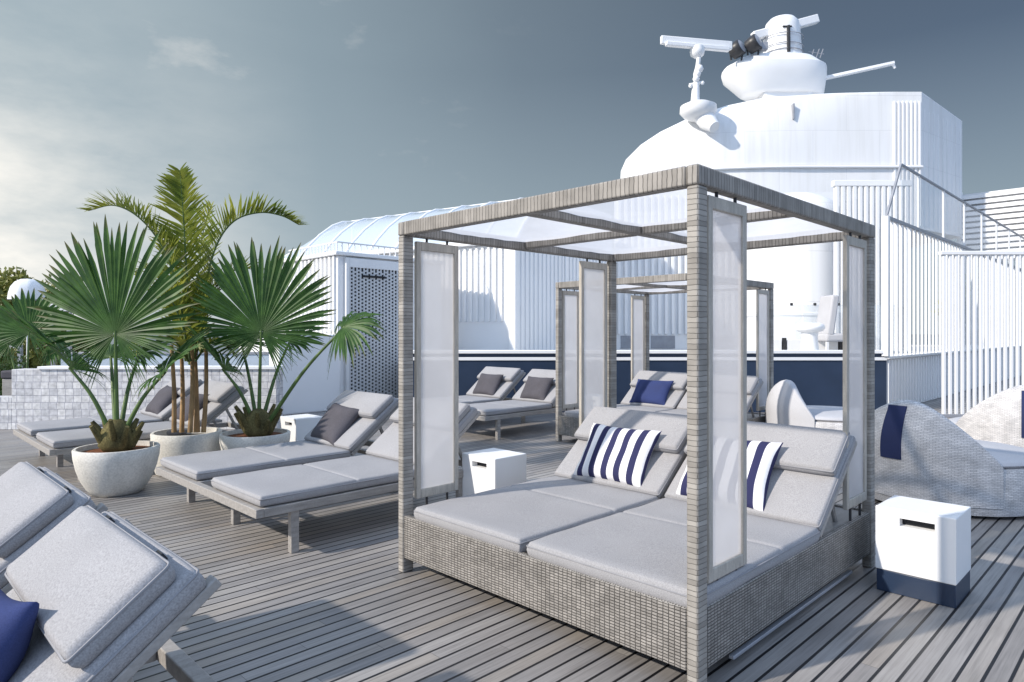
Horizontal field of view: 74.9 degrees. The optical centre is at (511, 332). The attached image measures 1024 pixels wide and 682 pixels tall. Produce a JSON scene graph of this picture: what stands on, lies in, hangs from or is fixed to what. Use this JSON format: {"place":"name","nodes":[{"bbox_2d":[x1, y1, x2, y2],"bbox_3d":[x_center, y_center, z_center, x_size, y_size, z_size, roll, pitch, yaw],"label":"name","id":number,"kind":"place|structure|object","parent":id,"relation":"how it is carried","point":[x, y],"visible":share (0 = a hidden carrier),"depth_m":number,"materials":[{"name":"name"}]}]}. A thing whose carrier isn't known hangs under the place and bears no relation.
{"place":"outdoors","nodes":[
{"label":"outdoors","id":0,"kind":"place"},
{"bbox_2d":[7,279,45,361],"bbox_3d":[-13.764,-0.014,19.000,0.893,3.027,0.893,0,0,-21],"label":"parasol","id":1,"kind":"object","parent":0,"point":[26,285],"visible":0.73,"depth_m":18.71,"materials":[{"name":"white fabric"}]},
{"bbox_2d":[17,304,71,368],"bbox_3d":[-9.942,0.441,14.540,1.568,2.118,0.100,0,0,0],"label":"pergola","id":2,"kind":"object","parent":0,"point":[69,348],"visible":0.1,"depth_m":14.50,"materials":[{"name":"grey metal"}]},
{"bbox_2d":[0,365,284,429],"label":"wall","id":3,"kind":"structure","parent":0,"point":[52,392],"depth_m":10.30,"materials":[{"name":"grey stone"}]},
{"bbox_2d":[282,198,606,349],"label":"glass roofed house","id":4,"kind":"structure","parent":0,"point":[507,299],"depth_m":15.62,"materials":[{"name":"white paint"}]},
{"bbox_2d":[9,334,965,351],"bbox_3d":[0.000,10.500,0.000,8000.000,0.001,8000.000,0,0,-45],"label":"sea","id":5,"kind":"structure","parent":0,"point":[168,350],"depth_m":692.58,"materials":[{"name":"blue liquid"}]},
{"bbox_2d":[0,266,66,370],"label":"tree","id":6,"kind":"object","parent":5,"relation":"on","point":[7,279],"visible":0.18,"depth_m":27.30,"materials":[{"name":"green plant"}]},
{"bbox_2d":[0,274,98,365],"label":"tree","id":7,"kind":"object","parent":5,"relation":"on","point":[50,275],"visible":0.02,"depth_m":31.53,"materials":[{"name":"green plant"}]},
{"bbox_2d":[0,376,1023,681],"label":"deck","id":8,"kind":"structure","parent":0,"point":[338,596],"depth_m":3.52,"materials":[{"name":"grey wood"}]},
{"bbox_2d":[1,370,11,395],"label":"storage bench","id":9,"kind":"object","parent":8,"relation":"on","point":[6,376],"visible":0.16,"depth_m":11.20,"materials":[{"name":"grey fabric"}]},
{"bbox_2d":[0,351,26,395],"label":"shrub","id":10,"kind":"object","parent":8,"relation":"on","point":[10,365],"visible":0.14,"depth_m":12.28,"materials":[{"name":"green plant"}]},
{"bbox_2d":[0,288,78,368],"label":"fan palm","id":11,"kind":"object","parent":8,"relation":"on","point":[13,334],"visible":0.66,"depth_m":11.51,"materials":[{"name":"green plant"}]},
{"bbox_2d":[0,461,221,681],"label":"sun lounger","id":12,"kind":"object","parent":8,"relation":"on","point":[116,597],"visible":0.94,"depth_m":1.83,"materials":[{"name":"grey fabric"}]},
{"bbox_2d":[0,589,38,681],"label":"throw pillow","id":13,"kind":"object","parent":12,"relation":"on","point":[17,620],"visible":1,"depth_m":1.73,"materials":[{"name":"blue fabric"}]},
{"bbox_2d":[72,440,159,496],"bbox_3d":[-3.703,1.285,6.270,0.715,0.430,0.716,0,0,-45],"label":"plant pot","id":14,"kind":"object","parent":8,"relation":"on","point":[99,472],"visible":0.91,"depth_m":6.03,"materials":[{"name":"concrete"}]},
{"bbox_2d":[6,215,210,451],"bbox_3d":[-3.749,0.003,6.279,1.563,2.234,1.772,0,0,-45],"label":"fan palm","id":15,"kind":"object","parent":14,"relation":"in","point":[111,318],"visible":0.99,"depth_m":6.27,"materials":[{"name":"green plant"}]},
{"bbox_2d":[13,376,247,480],"bbox_3d":[-4.490,1.049,8.011,2.120,0.901,1.983,0,0,-45],"label":"sun lounger","id":16,"kind":"object","parent":8,"relation":"on","point":[59,438],"visible":0.56,"depth_m":7.75,"materials":[{"name":"grey fabric"}]},
{"bbox_2d":[145,385,179,413],"bbox_3d":[-4.558,0.888,8.736,0.550,0.450,0.161,0,-40,45],"label":"throw pillow","id":17,"kind":"object","parent":16,"relation":"on","point":[161,400],"visible":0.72,"depth_m":8.61,"materials":[{"name":"grey fabric"}]},
{"bbox_2d":[177,394,209,421],"bbox_3d":[-3.843,0.899,8.008,0.500,0.420,0.156,0,-40,45],"label":"throw pillow","id":18,"kind":"object","parent":16,"relation":"on","point":[187,399],"visible":0.23,"depth_m":7.89,"materials":[{"name":"grey fabric"}]},
{"bbox_2d":[61,352,268,364],"bbox_3d":[-6.022,0.910,11.605,3.608,1.140,0.052,0,0,0],"label":"wind screen","id":19,"kind":"object","parent":8,"relation":"on","point":[252,358],"visible":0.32,"depth_m":11.60,"materials":[{"name":"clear glass"}]},
{"bbox_2d":[150,427,221,475],"bbox_3d":[-3.501,1.282,7.200,0.700,0.435,0.700,0,0,-45],"label":"plant pot","id":20,"kind":"object","parent":8,"relation":"on","point":[188,443],"visible":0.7,"depth_m":6.92,"materials":[{"name":"concrete"}]},
{"bbox_2d":[78,163,305,432],"bbox_3d":[-3.363,-0.361,7.269,2.277,2.910,1.352,0,0,-2],"label":"areca palm","id":21,"kind":"object","parent":20,"relation":"in","point":[178,185],"visible":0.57,"depth_m":7.17,"materials":[{"name":"green plant"}]},
{"bbox_2d":[219,428,290,449],"bbox_3d":[-2.744,1.285,7.150,0.715,0.430,0.716,0,0,-45],"label":"plant pot","id":22,"kind":"object","parent":8,"relation":"on","point":[233,439],"visible":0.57,"depth_m":6.89,"materials":[{"name":"concrete"}]},
{"bbox_2d":[184,235,386,436],"bbox_3d":[-2.413,0.037,7.296,2.135,2.165,1.339,0,0,-7],"label":"fan palm","id":23,"kind":"object","parent":22,"relation":"in","point":[270,288],"visible":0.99,"depth_m":7.14,"materials":[{"name":"green plant"}]},
{"bbox_2d":[280,414,322,441],"bbox_3d":[-2.524,1.255,8.040,0.360,0.490,0.400,0,0,-45],"label":"side table","id":24,"kind":"object","parent":8,"relation":"on","point":[300,427],"visible":0.48,"depth_m":7.87,"materials":[{"name":"white paint"}]},
{"bbox_2d":[156,390,480,553],"bbox_3d":[-1.612,1.049,5.791,2.120,0.901,1.983,0,0,-45],"label":"sun lounger","id":25,"kind":"object","parent":8,"relation":"on","point":[292,479],"visible":0.7,"depth_m":5.37,"materials":[{"name":"grey fabric"}]},
{"bbox_2d":[311,403,358,446],"bbox_3d":[-1.734,0.895,6.561,0.520,0.430,0.150,5,-37,47],"label":"throw pillow","id":26,"kind":"object","parent":25,"relation":"on","point":[335,423],"visible":0.94,"depth_m":6.45,"materials":[{"name":"grey fabric"}]},
{"bbox_2d":[239,241,413,414],"bbox_3d":[-3.574,-0.137,14.167,3.920,3.274,2.210,0,0,-45],"label":"deckhouse","id":27,"kind":"object","parent":8,"relation":"on","point":[314,390],"visible":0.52,"depth_m":12.83,"materials":[{"name":"white paint"}]},
{"bbox_2d":[344,258,398,397],"bbox_3d":[-2.683,0.020,13.637,1.610,2.960,0.100,0,0,-45],"label":"perforated screen","id":28,"kind":"object","parent":8,"relation":"on","point":[371,286],"visible":0.66,"depth_m":13.53,"materials":[{"name":"white metal"}]},
{"bbox_2d":[462,448,525,495],"bbox_3d":[-0.148,1.255,5.593,0.360,0.490,0.400,0,0,-45],"label":"side table","id":29,"kind":"object","parent":8,"relation":"on","point":[488,469],"visible":0.63,"depth_m":5.48,"materials":[{"name":"white paint"}]},
{"bbox_2d":[459,366,578,439],"bbox_3d":[-0.318,1.049,10.585,2.120,0.901,1.983,0,0,-45],"label":"sun lounger","id":30,"kind":"object","parent":8,"relation":"on","point":[497,406],"visible":0.65,"depth_m":10.41,"materials":[{"name":"grey fabric"}]},
{"bbox_2d":[473,373,502,395],"bbox_3d":[-0.409,0.882,11.286,0.550,0.420,0.160,0,-32,45],"label":"throw pillow","id":31,"kind":"object","parent":30,"relation":"on","point":[487,384],"visible":1,"depth_m":11.18,"materials":[{"name":"grey fabric"}]},
{"bbox_2d":[520,376,553,399],"bbox_3d":[0.383,0.882,10.494,0.550,0.420,0.159,0,-32,45],"label":"throw pillow","id":32,"kind":"object","parent":30,"relation":"on","point":[537,388],"visible":1,"depth_m":10.39,"materials":[{"name":"grey fabric"}]},
{"bbox_2d":[398,164,874,681],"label":"canopy daybed","id":33,"kind":"object","parent":8,"relation":"on","point":[711,568],"visible":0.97,"depth_m":3.74,"materials":[{"name":"wicker"}]},
{"bbox_2d":[574,423,661,486],"bbox_3d":[0.743,0.868,4.773,0.600,0.440,0.158,0,-34,45],"label":"throw pillow","id":34,"kind":"object","parent":33,"relation":"on","point":[621,455],"visible":1,"depth_m":4.68,"materials":[{"name":"white fabric"}]},
{"bbox_2d":[676,440,782,510],"bbox_3d":[1.344,0.859,4.179,0.600,0.460,0.159,0,-34,45],"label":"throw pillow","id":35,"kind":"object","parent":33,"relation":"on","point":[762,456],"visible":0.45,"depth_m":4.01,"materials":[{"name":"white fabric"}]},
{"bbox_2d":[413,350,886,411],"bbox_3d":[2.560,0.917,12.615,8.920,1.165,0.290,0,0,0],"label":"bulwark","id":36,"kind":"object","parent":8,"relation":"on","point":[815,377],"visible":0.41,"depth_m":12.52,"materials":[{"name":"blue paint"}]},
{"bbox_2d":[555,273,773,440],"bbox_3d":[2.124,0.405,9.269,2.236,2.190,2.089,0,0,-45],"label":"canopy daybed","id":37,"kind":"object","parent":8,"relation":"on","point":[760,385],"visible":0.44,"depth_m":9.29,"materials":[{"name":"grey fabric"}]},
{"bbox_2d":[629,379,673,404],"bbox_3d":[2.038,0.876,9.802,0.620,0.420,0.158,0,-34,45],"label":"throw pillow","id":38,"kind":"object","parent":37,"relation":"on","point":[651,391],"visible":1,"depth_m":9.71,"materials":[{"name":"blue fabric"}]},
{"bbox_2d":[765,380,842,429],"bbox_3d":[4.139,1.046,8.800,1.537,0.869,1.516,0,0,0],"label":"round daybed","id":39,"kind":"object","parent":8,"relation":"on","point":[786,404],"visible":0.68,"depth_m":8.45,"materials":[{"name":"fabric"}]},
{"bbox_2d":[876,495,970,608],"bbox_3d":[2.391,1.255,3.890,0.360,0.490,0.400,0,0,-45],"label":"side table","id":40,"kind":"object","parent":8,"relation":"on","point":[923,550],"visible":1,"depth_m":3.77,"materials":[{"name":"white paint"}]},
{"bbox_2d":[875,400,1023,516],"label":"round daybed","id":41,"kind":"object","parent":8,"relation":"on","point":[924,451],"visible":0.76,"depth_m":5.46,"materials":[{"name":"wicker"}]},
{"bbox_2d":[884,345,1020,403],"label":"ribbed half wall","id":42,"kind":"structure","parent":8,"relation":"on","point":[915,377],"depth_m":14.23,"materials":[{"name":"white metal"}]},
{"bbox_2d":[881,163,1023,355],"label":"bar railing","id":43,"kind":"object","parent":42,"relation":"on","point":[887,286],"visible":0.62,"depth_m":14.21,"materials":[{"name":"white metal"},{"name":"white paint"},{"name":"grey metal"}]},
{"bbox_2d":[938,251,1023,417],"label":"bar fence","id":44,"kind":"object","parent":8,"relation":"on","point":[992,254],"visible":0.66,"depth_m":11.75,"materials":[{"name":"white metal"}]},
{"bbox_2d":[949,385,1023,447],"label":"round daybed","id":45,"kind":"object","parent":8,"relation":"on","point":[998,417],"visible":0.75,"depth_m":7.14,"materials":[{"name":"fabric"}]},
{"bbox_2d":[0,0,1023,333],"label":"sky","id":46,"kind":"structure","parent":0,"point":[335,111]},
{"bbox_2d":[616,192,850,348],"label":"ribbed wall","id":47,"kind":"structure","parent":0,"point":[667,321],"depth_m":19.98,"materials":[{"name":"white metal"}]},
{"bbox_2d":[620,92,961,250],"bbox_3d":[10.846,-6.167,27.940,13.305,4.934,8.120,0,0,0],"label":"funnel casing","id":48,"kind":"object","parent":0,"point":[810,143],"visible":0.66,"depth_m":24.05,"materials":[{"name":"paint"}]},
{"bbox_2d":[660,35,731,131],"bbox_3d":[6.732,-8.930,24.300,2.739,3.555,1.320,0,0,0],"label":"radar mast","id":49,"kind":"object","parent":48,"relation":"attached to","point":[698,111],"visible":1,"depth_m":24.13,"materials":[{"name":"white metal"}]},
{"bbox_2d":[721,14,895,100],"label":"radar platform","id":50,"kind":"structure","parent":48,"relation":"on","point":[782,64],"depth_m":26.82,"materials":[{"name":"white paint"}]},
{"bbox_2d":[617,344,965,353],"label":"deck","id":51,"kind":"structure","parent":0,"point":[879,349],"depth_m":19.51,"materials":[{"name":"paint"}]},
{"bbox_2d":[747,192,833,349],"bbox_3d":[7.427,-1.575,17.600,2.440,4.150,2.440,0,0,0],"label":"drum","id":52,"kind":"object","parent":51,"relation":"on","point":[801,277],"visible":0.35,"depth_m":16.54,"materials":[{"name":"paint"}]},
{"bbox_2d":[774,303,842,349],"bbox_3d":[7.017,-0.081,14.861,3.173,1.158,0.342,0,0,0],"label":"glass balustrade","id":53,"kind":"object","parent":51,"relation":"on","point":[784,344],"visible":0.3,"depth_m":14.70,"materials":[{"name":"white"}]},
{"bbox_2d":[794,323,824,349],"bbox_3d":[6.052,0.152,13.600,0.580,0.695,0.580,0,0,0],"label":"pedestal table","id":54,"kind":"object","parent":51,"relation":"on","point":[809,335],"visible":0.8,"depth_m":13.45,"materials":[{"name":"white paint"}]},
{"bbox_2d":[817,295,842,349],"bbox_3d":[7.009,-0.150,14.500,0.670,1.300,0.600,0,0,0],"label":"deck equipment","id":55,"kind":"object","parent":51,"relation":"on","point":[827,311],"visible":0.57,"depth_m":14.23,"materials":[{"name":"metal"}]},
{"bbox_2d":[831,180,911,350],"bbox_3d":[8.636,-1.595,16.065,1.877,4.090,0.150,0,0,0],"label":"slat screen","id":56,"kind":"object","parent":51,"relation":"on","point":[867,201],"visible":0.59,"depth_m":16.00,"materials":[{"name":"white paint"}]},
{"bbox_2d":[957,187,1023,263],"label":"louvre screen","id":57,"kind":"object","parent":51,"relation":"on","point":[1005,207],"visible":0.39,"depth_m":25.41,"materials":[{"name":"white paint"}]},
{"bbox_2d":[931,274,965,344],"bbox_3d":[26.520,3.198,36.147,7.080,14.631,6.772,0,0,-45],"label":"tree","id":58,"kind":"object","parent":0,"point":[965,309],"visible":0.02,"depth_m":36.85,"materials":[{"name":"plant"}]}
]}

